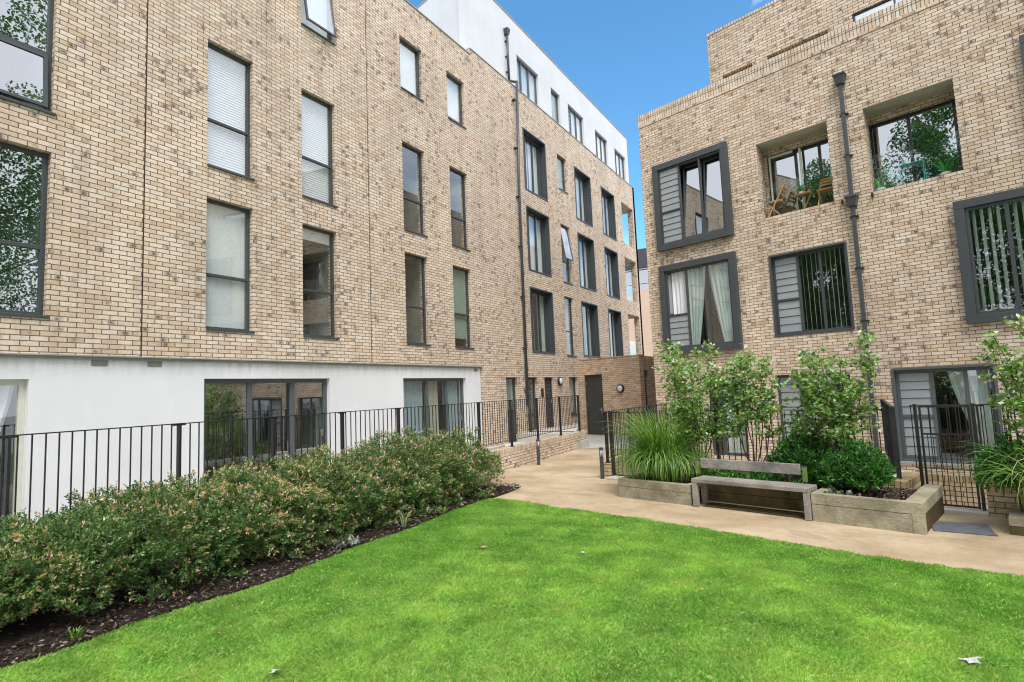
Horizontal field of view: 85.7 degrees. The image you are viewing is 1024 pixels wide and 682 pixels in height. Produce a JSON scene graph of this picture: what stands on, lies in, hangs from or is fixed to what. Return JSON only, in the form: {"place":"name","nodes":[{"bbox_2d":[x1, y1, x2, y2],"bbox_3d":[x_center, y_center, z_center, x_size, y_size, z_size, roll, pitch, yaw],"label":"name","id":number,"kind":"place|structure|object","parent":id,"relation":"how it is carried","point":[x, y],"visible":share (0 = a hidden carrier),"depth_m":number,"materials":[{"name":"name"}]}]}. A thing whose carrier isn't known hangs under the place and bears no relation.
{"place":"outdoors","nodes":[
{"label":"outdoors","id":0,"kind":"place"},
{"bbox_2d":[0,498,1023,681],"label":"grass","id":1,"kind":"structure","parent":0,"point":[640,541],"depth_m":4.63,"materials":[{"name":"green plant"}]},
{"bbox_2d":[504,424,588,449],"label":"terrace","id":2,"kind":"structure","parent":0,"point":[582,444],"depth_m":18.17,"materials":[{"name":"concrete"}]},
{"bbox_2d":[408,0,772,248],"label":"sky","id":3,"kind":"structure","parent":0,"point":[632,59],"materials":[{"name":"blue"}]},
{"bbox_2d":[585,435,638,448],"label":"concrete slab","id":4,"kind":"structure","parent":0,"point":[596,441],"depth_m":19.68,"materials":[{"name":"grey concrete"}]},
{"bbox_2d":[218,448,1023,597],"bbox_3d":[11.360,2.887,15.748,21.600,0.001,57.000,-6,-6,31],"label":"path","id":5,"kind":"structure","parent":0,"point":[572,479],"depth_m":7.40,"materials":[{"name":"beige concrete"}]},
{"bbox_2d":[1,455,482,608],"bbox_3d":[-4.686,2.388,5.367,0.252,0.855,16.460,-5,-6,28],"label":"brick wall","id":6,"kind":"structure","parent":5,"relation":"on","point":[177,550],"depth_m":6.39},
{"bbox_2d":[0,395,580,520],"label":"railing","id":7,"kind":"object","parent":6,"relation":"on","point":[7,460],"visible":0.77,"depth_m":7.68,"materials":[{"name":"black metal"}]},
{"bbox_2d":[483,430,586,477],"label":"brick wall","id":8,"kind":"structure","parent":5,"relation":"on","point":[519,455],"depth_m":14.84,"materials":[{"name":"brick"}]},
{"bbox_2d":[599,447,604,478],"bbox_3d":[1.905,2.588,11.708,0.086,0.654,0.086,-6,-6,31],"label":"bollard light","id":9,"kind":"object","parent":5,"relation":"on","point":[601,458],"visible":1,"depth_m":11.68,"materials":[{"name":"grey metal"}]},
{"bbox_2d":[579,354,656,435],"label":"entrance block","id":10,"kind":"structure","parent":5,"relation":"on","point":[601,379],"depth_m":21.95,"materials":[{"name":"brown brick"}]},
{"bbox_2d":[585,374,604,434],"bbox_3d":[3.429,2.593,22.522,0.175,2.440,0.900,3,-7,-45],"label":"door","id":11,"kind":"structure","parent":10,"relation":"in","point":[593,383],"depth_m":22.52,"materials":[{"name":"grey paint"}]},
{"bbox_2d":[608,411,647,475],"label":"gate","id":12,"kind":"structure","parent":5,"relation":"on","point":[610,413],"depth_m":11.79,"materials":[{"name":"black metal"}]},
{"bbox_2d":[618,472,701,505],"bbox_3d":[2.864,2.545,9.728,1.463,0.340,1.375,3,-7,-45],"label":"planter","id":13,"kind":"object","parent":5,"relation":"on","point":[659,491],"visible":0.55,"depth_m":9.18,"materials":[{"name":"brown wood"}]},
{"bbox_2d":[652,339,745,474],"bbox_3d":[3.297,1.166,9.839,1.565,2.540,1.462,-6,-6,31],"label":"young tree","id":14,"kind":"object","parent":13,"relation":"on","point":[710,381],"visible":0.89,"depth_m":9.67,"materials":[{"name":"green plant"}]},
{"bbox_2d":[691,458,817,520],"bbox_3d":[3.548,2.185,8.321,0.495,0.696,1.864,3,-7,-45],"label":"park bench","id":15,"kind":"object","parent":5,"relation":"on","point":[703,481],"visible":0.97,"depth_m":8.28,"materials":[{"name":"grey wood"}]},
{"bbox_2d":[707,484,841,511],"bbox_3d":[4.149,2.422,8.810,0.958,0.310,1.950,3,-7,-45],"label":"planter","id":16,"kind":"object","parent":5,"relation":"on","point":[777,499],"visible":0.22,"depth_m":8.50,"materials":[{"name":"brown wood"}]},
{"bbox_2d":[700,469,737,475],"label":"plant","id":17,"kind":"object","parent":16,"relation":"on","point":[717,472],"visible":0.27,"depth_m":9.46,"materials":[{"name":"green plant"}]},
{"bbox_2d":[713,343,789,473],"bbox_3d":[4.014,1.184,9.208,0.855,2.326,1.131,0,-6,-25],"label":"young tree","id":18,"kind":"object","parent":16,"relation":"on","point":[738,399],"visible":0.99,"depth_m":9.18,"materials":[{"name":"green plant"}]},
{"bbox_2d":[735,471,785,479],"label":"plant","id":19,"kind":"object","parent":16,"relation":"in","point":[756,474],"visible":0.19,"depth_m":8.98,"materials":[{"name":"green plant"}]},
{"bbox_2d":[754,473,785,481],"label":"plant","id":20,"kind":"object","parent":16,"relation":"in","point":[768,478],"visible":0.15,"depth_m":8.57,"materials":[{"name":"green plant"}]},
{"bbox_2d":[765,428,846,480],"bbox_3d":[4.537,1.796,8.536,1.220,0.941,0.946,-6,-6,31],"label":"shrub","id":21,"kind":"object","parent":16,"relation":"on","point":[786,452],"visible":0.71,"depth_m":8.41,"materials":[{"name":"green plant"}]},
{"bbox_2d":[783,330,882,483],"bbox_3d":[4.807,1.041,8.283,1.395,2.339,1.122,-6,-6,31],"label":"young tree","id":22,"kind":"object","parent":16,"relation":"on","point":[810,386],"visible":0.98,"depth_m":8.17,"materials":[{"name":"green plant"}]},
{"bbox_2d":[801,447,874,490],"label":"shrub","id":23,"kind":"object","parent":16,"relation":"on","point":[818,478],"visible":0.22,"depth_m":8.10,"materials":[{"name":"green plant"}]},
{"bbox_2d":[683,465,909,488],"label":"brick wall","id":24,"kind":"structure","parent":5,"relation":"on","point":[902,483],"depth_m":8.12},
{"bbox_2d":[643,409,895,479],"bbox_3d":[4.171,1.732,9.678,0.100,1.040,4.250,3,-7,-45],"label":"railing","id":25,"kind":"object","parent":24,"relation":"on","point":[886,427],"visible":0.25,"depth_m":9.44,"materials":[{"name":"black metal"}]},
{"bbox_2d":[810,484,943,534],"bbox_3d":[5.028,2.231,7.574,1.472,0.392,1.248,3,-7,-45],"label":"planter","id":26,"kind":"object","parent":5,"relation":"on","point":[920,511],"visible":0.97,"depth_m":7.06,"materials":[{"name":"beige stone"}]},
{"bbox_2d":[637,474,916,499],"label":"bark chips","id":27,"kind":"object","parent":26,"relation":"in","point":[895,495],"visible":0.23,"depth_m":7.77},
{"bbox_2d":[817,438,898,495],"bbox_3d":[4.789,1.754,7.670,0.993,0.827,0.935,-6,-6,31],"label":"shrub","id":28,"kind":"object","parent":26,"relation":"on","point":[863,470],"visible":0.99,"depth_m":7.52,"materials":[{"name":"green plant"}]},
{"bbox_2d":[932,521,997,535],"bbox_3d":[5.561,2.310,6.831,0.600,0.012,0.600,-6,-6,31],"label":"doormat","id":29,"kind":"object","parent":5,"relation":"on","point":[966,528],"visible":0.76,"depth_m":6.78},
{"bbox_2d":[944,506,988,516],"bbox_3d":[6.137,2.371,7.646,0.240,0.095,0.740,3,-7,-45],"label":"threshold","id":30,"kind":"object","parent":5,"relation":"on","point":[965,511],"visible":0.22,"depth_m":7.51,"materials":[{"name":"concrete"}]},
{"bbox_2d":[912,403,986,510],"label":"gate","id":31,"kind":"structure","parent":30,"relation":"on","point":[968,444],"depth_m":7.71,"materials":[{"name":"black metal"}]},
{"bbox_2d":[986,482,1023,517],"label":"brick wall","id":32,"kind":"structure","parent":5,"relation":"on","point":[1002,503],"depth_m":7.25,"materials":[{"name":"beige brick"}]},
{"bbox_2d":[979,404,1018,485],"bbox_3d":[7.937,1.182,5.940,0.100,1.060,4.380,3,-7,-45],"label":"railing","id":33,"kind":"object","parent":32,"relation":"on","point":[1008,417],"visible":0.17,"depth_m":7.40,"materials":[{"name":"black metal"}]},
{"bbox_2d":[1008,504,1023,535],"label":"planter","id":34,"kind":"object","parent":5,"relation":"on","point":[1016,519],"visible":0.94,"depth_m":6.47,"materials":[{"name":"brown wood"}]},
{"bbox_2d":[970,431,1023,511],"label":"shrub","id":35,"kind":"object","parent":34,"relation":"on","point":[990,456],"visible":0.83,"depth_m":6.79,"materials":[{"name":"green plant"}]},
{"bbox_2d":[971,310,1023,464],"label":"young tree","id":36,"kind":"object","parent":34,"relation":"on","point":[1016,401],"visible":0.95,"depth_m":6.81,"materials":[{"name":"green plant"}]},
{"bbox_2d":[598,402,729,482],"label":"ornamental grass","id":37,"kind":"object","parent":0,"point":[657,455],"depth_m":9.54,"materials":[{"name":"green plant"}]},
{"bbox_2d":[938,430,1023,505],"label":"ornamental grass","id":38,"kind":"object","parent":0,"point":[1019,479],"depth_m":6.58,"materials":[{"name":"green plant"}]},
{"label":"terrace","id":39,"kind":"structure","parent":0,"visible":0},
{"bbox_2d":[609,455,639,476],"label":"brick wall","id":40,"kind":"structure","parent":39,"relation":"on","point":[620,470],"depth_m":12.25,"materials":[{"name":"beige brick"}]},
{"bbox_2d":[603,403,667,462],"bbox_3d":[3.250,2.206,13.903,0.100,1.099,4.720,-6,-6,31],"label":"railing","id":41,"kind":"object","parent":40,"relation":"on","point":[606,430],"visible":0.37,"depth_m":12.70,"materials":[{"name":"black metal"}]},
{"bbox_2d":[896,472,1013,509],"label":"brick wall","id":42,"kind":"structure","parent":39,"relation":"on","point":[914,479],"depth_m":8.39,"materials":[{"name":"beige brick"}]},
{"bbox_2d":[880,399,901,478],"bbox_3d":[6.689,1.660,9.779,0.100,1.150,3.720,-6,-6,31],"label":"railing","id":43,"kind":"object","parent":42,"relation":"on","point":[893,435],"visible":0.7,"depth_m":8.64,"materials":[{"name":"black metal"}]},
{"bbox_2d":[909,404,1015,474],"bbox_3d":[8.337,1.317,7.006,0.100,1.070,5.340,3,-7,-45],"label":"railing","id":44,"kind":"object","parent":42,"relation":"on","point":[978,421],"visible":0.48,"depth_m":8.47,"materials":[{"name":"black metal"}]},
{"label":"ground","id":45,"kind":"structure","parent":0,"visible":0},
{"bbox_2d":[0,483,517,668],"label":"planting bed","id":46,"kind":"object","parent":45,"relation":"on","point":[8,640],"visible":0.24,"depth_m":5.29,"materials":[{"name":"brown soil"}]},
{"bbox_2d":[0,542,92,631],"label":"shrub","id":47,"kind":"object","parent":46,"relation":"on","point":[15,556],"visible":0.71,"depth_m":4.46,"materials":[{"name":"green plant"}]},
{"bbox_2d":[0,500,180,620],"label":"shrub","id":48,"kind":"object","parent":46,"relation":"on","point":[52,531],"visible":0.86,"depth_m":4.82,"materials":[{"name":"green plant"}]},
{"bbox_2d":[46,465,269,602],"bbox_3d":[-3.772,2.033,6.066,1.923,1.219,2.176,-6,-6,31],"label":"shrub","id":49,"kind":"object","parent":46,"relation":"on","point":[146,504],"visible":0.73,"depth_m":5.64,"materials":[{"name":"green plant"}]},
{"bbox_2d":[154,453,357,575],"bbox_3d":[-3.298,2.057,6.854,1.948,1.281,2.513,-6,-6,31],"label":"shrub","id":50,"kind":"object","parent":46,"relation":"on","point":[263,482],"visible":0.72,"depth_m":6.50,"materials":[{"name":"green plant"}]},
{"bbox_2d":[0,482,519,665],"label":"bark chips","id":51,"kind":"object","parent":46,"relation":"on","point":[204,589],"visible":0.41,"depth_m":5.46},
{"bbox_2d":[254,442,407,549],"bbox_3d":[-2.733,2.086,7.846,2.036,1.322,2.324,-6,-6,31],"label":"shrub","id":52,"kind":"object","parent":46,"relation":"on","point":[366,473],"visible":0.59,"depth_m":7.44,"materials":[{"name":"green plant"}]},
{"bbox_2d":[326,534,359,552],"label":"plant","id":53,"kind":"object","parent":46,"relation":"on","point":[351,540],"visible":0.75,"depth_m":7.01,"materials":[{"name":"white plant"}]},
{"bbox_2d":[315,435,450,527],"bbox_3d":[-2.189,2.153,8.696,2.003,1.324,2.156,-6,-6,31],"label":"shrub","id":54,"kind":"object","parent":46,"relation":"on","point":[371,449],"visible":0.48,"depth_m":8.38,"materials":[{"name":"green plant"}]},
{"bbox_2d":[362,424,474,514],"bbox_3d":[-1.704,2.171,9.680,2.208,1.439,2.412,-6,-6,31],"label":"shrub","id":55,"kind":"object","parent":46,"relation":"on","point":[424,444],"visible":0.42,"depth_m":9.22,"materials":[{"name":"green plant"}]},
{"bbox_2d":[406,424,505,501],"bbox_3d":[-1.148,2.226,10.133,2.067,1.377,2.052,-3,-5,1],"label":"shrub","id":56,"kind":"object","parent":46,"relation":"on","point":[485,458],"visible":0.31,"depth_m":10.00,"materials":[{"name":"green plant"}]},
{"bbox_2d":[0,0,643,522],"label":"apartment building","id":57,"kind":"structure","parent":45,"relation":"on","point":[212,212],"depth_m":11.76,"materials":[{"name":"brick"}]},
{"bbox_2d":[0,379,25,519],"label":"patio door","id":58,"kind":"structure","parent":57,"relation":"in","point":[12,392],"depth_m":7.64,"materials":[{"name":"grey glass"}]},
{"bbox_2d":[0,141,48,318],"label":"window","id":59,"kind":"structure","parent":57,"relation":"in","point":[23,171],"depth_m":8.38,"materials":[{"name":"glass"}]},
{"bbox_2d":[0,0,55,115],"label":"window","id":60,"kind":"structure","parent":57,"relation":"in","point":[26,26],"depth_m":8.72,"materials":[{"name":"grey metal"}]},
{"bbox_2d":[206,198,254,332],"bbox_3d":[-6.373,-1.274,10.990,2.729,2.445,0.935,-6,-6,31],"label":"window","id":61,"kind":"structure","parent":57,"relation":"in","point":[227,229],"depth_m":10.42,"materials":[{"name":"clear glass"}]},
{"bbox_2d":[207,42,254,180],"bbox_3d":[-6.500,-4.279,11.264,2.729,2.455,0.935,-6,-6,31],"label":"window","id":62,"kind":"structure","parent":57,"relation":"in","point":[226,134],"depth_m":10.75,"materials":[{"name":"glass"}]},
{"bbox_2d":[203,379,326,484],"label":"patio door","id":63,"kind":"structure","parent":57,"relation":"in","point":[224,399],"depth_m":12.58,"materials":[{"name":"glass"}]},
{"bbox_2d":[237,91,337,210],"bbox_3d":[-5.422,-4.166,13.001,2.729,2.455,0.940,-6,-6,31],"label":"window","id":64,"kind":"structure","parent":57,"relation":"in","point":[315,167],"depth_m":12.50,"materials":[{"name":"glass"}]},
{"bbox_2d":[301,0,336,45],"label":"window","id":65,"kind":"structure","parent":57,"relation":"in","point":[313,12],"depth_m":12.78,"materials":[{"name":"glass"}]},
{"bbox_2d":[302,225,339,339],"bbox_3d":[-5.296,-1.161,12.727,2.729,2.445,0.940,-6,-6,31],"label":"window","id":66,"kind":"structure","parent":57,"relation":"in","point":[316,241],"depth_m":12.69,"materials":[{"name":"clear glass"}]},
{"bbox_2d":[399,38,423,101],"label":"window","id":67,"kind":"structure","parent":57,"relation":"in","point":[409,80],"depth_m":15.47,"materials":[{"name":"glass"}]},
{"bbox_2d":[402,143,427,236],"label":"window","id":68,"kind":"structure","parent":57,"relation":"in","point":[410,201],"depth_m":15.57,"materials":[{"name":"glass"}]},
{"bbox_2d":[405,253,430,345],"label":"window","id":69,"kind":"structure","parent":57,"relation":"in","point":[413,307],"depth_m":15.30,"materials":[{"name":"glass"}]},
{"bbox_2d":[403,378,464,441],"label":"patio door","id":70,"kind":"structure","parent":57,"relation":"in","point":[426,392],"depth_m":15.28,"materials":[{"name":"glass"}]},
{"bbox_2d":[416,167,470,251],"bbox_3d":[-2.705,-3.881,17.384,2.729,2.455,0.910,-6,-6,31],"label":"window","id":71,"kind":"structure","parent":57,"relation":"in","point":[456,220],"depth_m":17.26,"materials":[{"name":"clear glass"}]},
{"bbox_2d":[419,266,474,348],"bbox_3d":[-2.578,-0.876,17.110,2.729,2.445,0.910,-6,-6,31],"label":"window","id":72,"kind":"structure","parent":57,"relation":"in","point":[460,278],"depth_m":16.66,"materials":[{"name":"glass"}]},
{"bbox_2d":[446,73,466,128],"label":"window","id":73,"kind":"structure","parent":57,"relation":"in","point":[454,105],"depth_m":17.22,"materials":[{"name":"white glass"}]},
{"bbox_2d":[459,377,516,442],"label":"window","id":74,"kind":"structure","parent":57,"relation":"in","point":[509,380],"depth_m":18.65,"materials":[{"name":"glass"}]},
{"bbox_2d":[516,57,536,103],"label":"window","id":75,"kind":"structure","parent":57,"relation":"in","point":[526,82],"depth_m":21.99,"materials":[{"name":"glass"}]},
{"bbox_2d":[527,377,536,430],"bbox_3d":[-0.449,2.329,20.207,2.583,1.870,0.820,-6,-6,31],"label":"door","id":76,"kind":"structure","parent":57,"relation":"in","point":[529,378],"depth_m":19.87,"materials":[{"name":"grey metal"}]},
{"bbox_2d":[522,127,547,201],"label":"window","id":77,"kind":"structure","parent":57,"relation":"in","point":[534,150],"depth_m":21.81,"materials":[{"name":"grey metal"}]},
{"bbox_2d":[526,205,551,276],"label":"window","id":78,"kind":"structure","parent":57,"relation":"in","point":[538,231],"depth_m":21.51,"materials":[{"name":"clear glass"}]},
{"bbox_2d":[529,286,555,353],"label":"window","id":79,"kind":"structure","parent":57,"relation":"in","point":[541,301],"depth_m":21.32,"materials":[{"name":"glass"}]},
{"bbox_2d":[544,377,552,426],"bbox_3d":[1.264,2.297,20.649,0.240,1.870,0.710,-6,-6,31],"label":"door","id":80,"kind":"structure","parent":57,"relation":"in","point":[548,382],"depth_m":20.73,"materials":[{"name":"metal"}]},
{"bbox_2d":[551,91,558,122],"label":"window","id":81,"kind":"structure","parent":57,"relation":"in","point":[554,107],"depth_m":24.10,"materials":[{"name":"glass"}]},
{"bbox_2d":[557,156,567,193],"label":"window","id":82,"kind":"structure","parent":57,"relation":"in","point":[560,167],"depth_m":23.48,"materials":[{"name":"glass"}]},
{"bbox_2d":[561,225,573,284],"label":"window","id":83,"kind":"structure","parent":57,"relation":"in","point":[566,231],"depth_m":23.25,"materials":[{"name":"clear glass"}]},
{"bbox_2d":[564,297,576,356],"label":"window","id":84,"kind":"structure","parent":57,"relation":"in","point":[565,299],"depth_m":23.05,"materials":[{"name":"glass"}]},
{"bbox_2d":[569,377,576,414],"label":"window","id":85,"kind":"structure","parent":57,"relation":"in","point":[570,378],"depth_m":22.70,"materials":[{"name":"grey metal"}]},
{"bbox_2d":[568,107,582,143],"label":"window","id":86,"kind":"structure","parent":57,"relation":"in","point":[575,129],"depth_m":25.78,"materials":[{"name":"glass"}]},
{"bbox_2d":[574,166,592,226],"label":"window","id":87,"kind":"structure","parent":57,"relation":"in","point":[583,199],"depth_m":25.59,"materials":[{"name":"grey metal"}]},
{"bbox_2d":[577,232,596,291],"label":"window","id":88,"kind":"structure","parent":57,"relation":"in","point":[587,272],"depth_m":25.32,"materials":[{"name":"grey metal"}]},
{"bbox_2d":[581,301,599,357],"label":"window","id":89,"kind":"structure","parent":57,"relation":"in","point":[590,325],"depth_m":25.09,"materials":[{"name":"glass"}]},
{"bbox_2d":[595,132,606,163],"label":"window","id":90,"kind":"structure","parent":57,"relation":"in","point":[600,148],"depth_m":28.36,"materials":[{"name":"white glass"}]},
{"bbox_2d":[601,186,616,240],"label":"window","id":91,"kind":"structure","parent":57,"relation":"in","point":[607,199],"depth_m":28.17,"materials":[{"name":"glass"}]},
{"bbox_2d":[604,246,619,299],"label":"window","id":92,"kind":"structure","parent":57,"relation":"in","point":[611,257],"depth_m":27.88,"materials":[{"name":"grey metal"}]},
{"bbox_2d":[608,308,623,356],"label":"window","id":93,"kind":"structure","parent":57,"relation":"in","point":[614,316],"depth_m":27.63,"materials":[{"name":"glass"}]},
{"bbox_2d":[614,150,624,179],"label":"window","id":94,"kind":"structure","parent":57,"relation":"in","point":[619,164],"depth_m":30.61,"materials":[{"name":"glass"}]},
{"bbox_2d":[625,248,652,356],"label":"apartment building","id":95,"kind":"structure","parent":45,"relation":"on","point":[645,303],"depth_m":46.43,"materials":[{"name":"beige brick"}]},
{"bbox_2d":[637,0,1023,475],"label":"apartment building","id":96,"kind":"structure","parent":45,"relation":"on","point":[918,275],"depth_m":13.03,"materials":[{"name":"brick"}]},
{"bbox_2d":[651,141,734,252],"bbox_3d":[5.122,-3.973,15.592,0.443,2.565,2.230,3,-7,-45],"label":"bay window","id":97,"kind":"structure","parent":96,"relation":"in","point":[669,208],"depth_m":15.71,"materials":[{"name":"grey metal"}]},
{"bbox_2d":[658,251,743,354],"bbox_3d":[5.303,-0.970,15.372,2.230,2.565,0.597,-8,-7,45],"label":"bay window","id":98,"kind":"structure","parent":96,"relation":"in","point":[682,284],"depth_m":15.30,"materials":[{"name":"grey metal"}]},
{"bbox_2d":[709,378,749,456],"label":"patio door","id":99,"kind":"structure","parent":96,"relation":"in","point":[731,440],"depth_m":14.77,"materials":[{"name":"glass"}]},
{"bbox_2d":[766,185,787,216],"bbox_3d":[6.829,-3.509,14.215,0.495,0.830,0.404,-6,-7,38],"label":"folding chair","id":100,"kind":"object","parent":96,"relation":"on","point":[771,205],"visible":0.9,"depth_m":14.16,"materials":[{"name":"brown wood"}]},
{"bbox_2d":[768,139,833,214],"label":"balcony door","id":101,"kind":"structure","parent":96,"relation":"in","point":[785,169],"depth_m":15.33,"materials":[{"name":"black paint"}]},
{"bbox_2d":[768,241,854,336],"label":"window","id":102,"kind":"structure","parent":96,"relation":"in","point":[811,287],"depth_m":13.87,"materials":[{"name":"glass"}]},
{"bbox_2d":[777,372,855,454],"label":"patio door","id":103,"kind":"structure","parent":96,"relation":"in","point":[786,391],"depth_m":13.70,"materials":[{"name":"grey metal"}]},
{"bbox_2d":[817,177,832,204],"bbox_3d":[7.674,-3.620,13.388,0.495,0.830,0.404,3,-7,-45],"label":"folding chair","id":104,"kind":"object","parent":96,"relation":"on","point":[825,190],"visible":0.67,"depth_m":13.45,"materials":[{"name":"brown wood"}]},
{"bbox_2d":[873,164,887,190],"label":"potted plant","id":105,"kind":"object","parent":96,"relation":"on","point":[877,183],"visible":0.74,"depth_m":12.64,"materials":[{"name":"green plant"}]},
{"bbox_2d":[899,159,926,184],"bbox_3d":[8.898,-3.648,12.229,0.260,0.572,0.440,3,-7,-45],"label":"side table","id":106,"kind":"object","parent":96,"relation":"on","point":[914,163],"visible":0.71,"depth_m":12.25,"materials":[{"name":"teal paint"}]},
{"bbox_2d":[869,99,962,188],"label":"balcony door","id":107,"kind":"structure","parent":96,"relation":"in","point":[925,134],"depth_m":13.81,"materials":[{"name":"black paint"}]},
{"bbox_2d":[932,151,960,174],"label":"potted plant","id":108,"kind":"object","parent":96,"relation":"on","point":[945,169],"visible":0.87,"depth_m":11.81,"materials":[{"name":"green plant"}]},
{"bbox_2d":[891,364,1004,466],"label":"window","id":109,"kind":"structure","parent":96,"relation":"in","point":[954,384],"depth_m":11.75,"materials":[{"name":"glass"}]},
{"bbox_2d":[952,187,1023,323],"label":"bay window","id":110,"kind":"structure","parent":96,"relation":"in","point":[961,209],"depth_m":10.97,"materials":[{"name":"grey metal"}]},
{"bbox_2d":[1019,34,1023,72],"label":"bay window","id":111,"kind":"structure","parent":96,"relation":"in","point":[1021,37],"depth_m":10.63,"materials":[{"name":"grey metal"}]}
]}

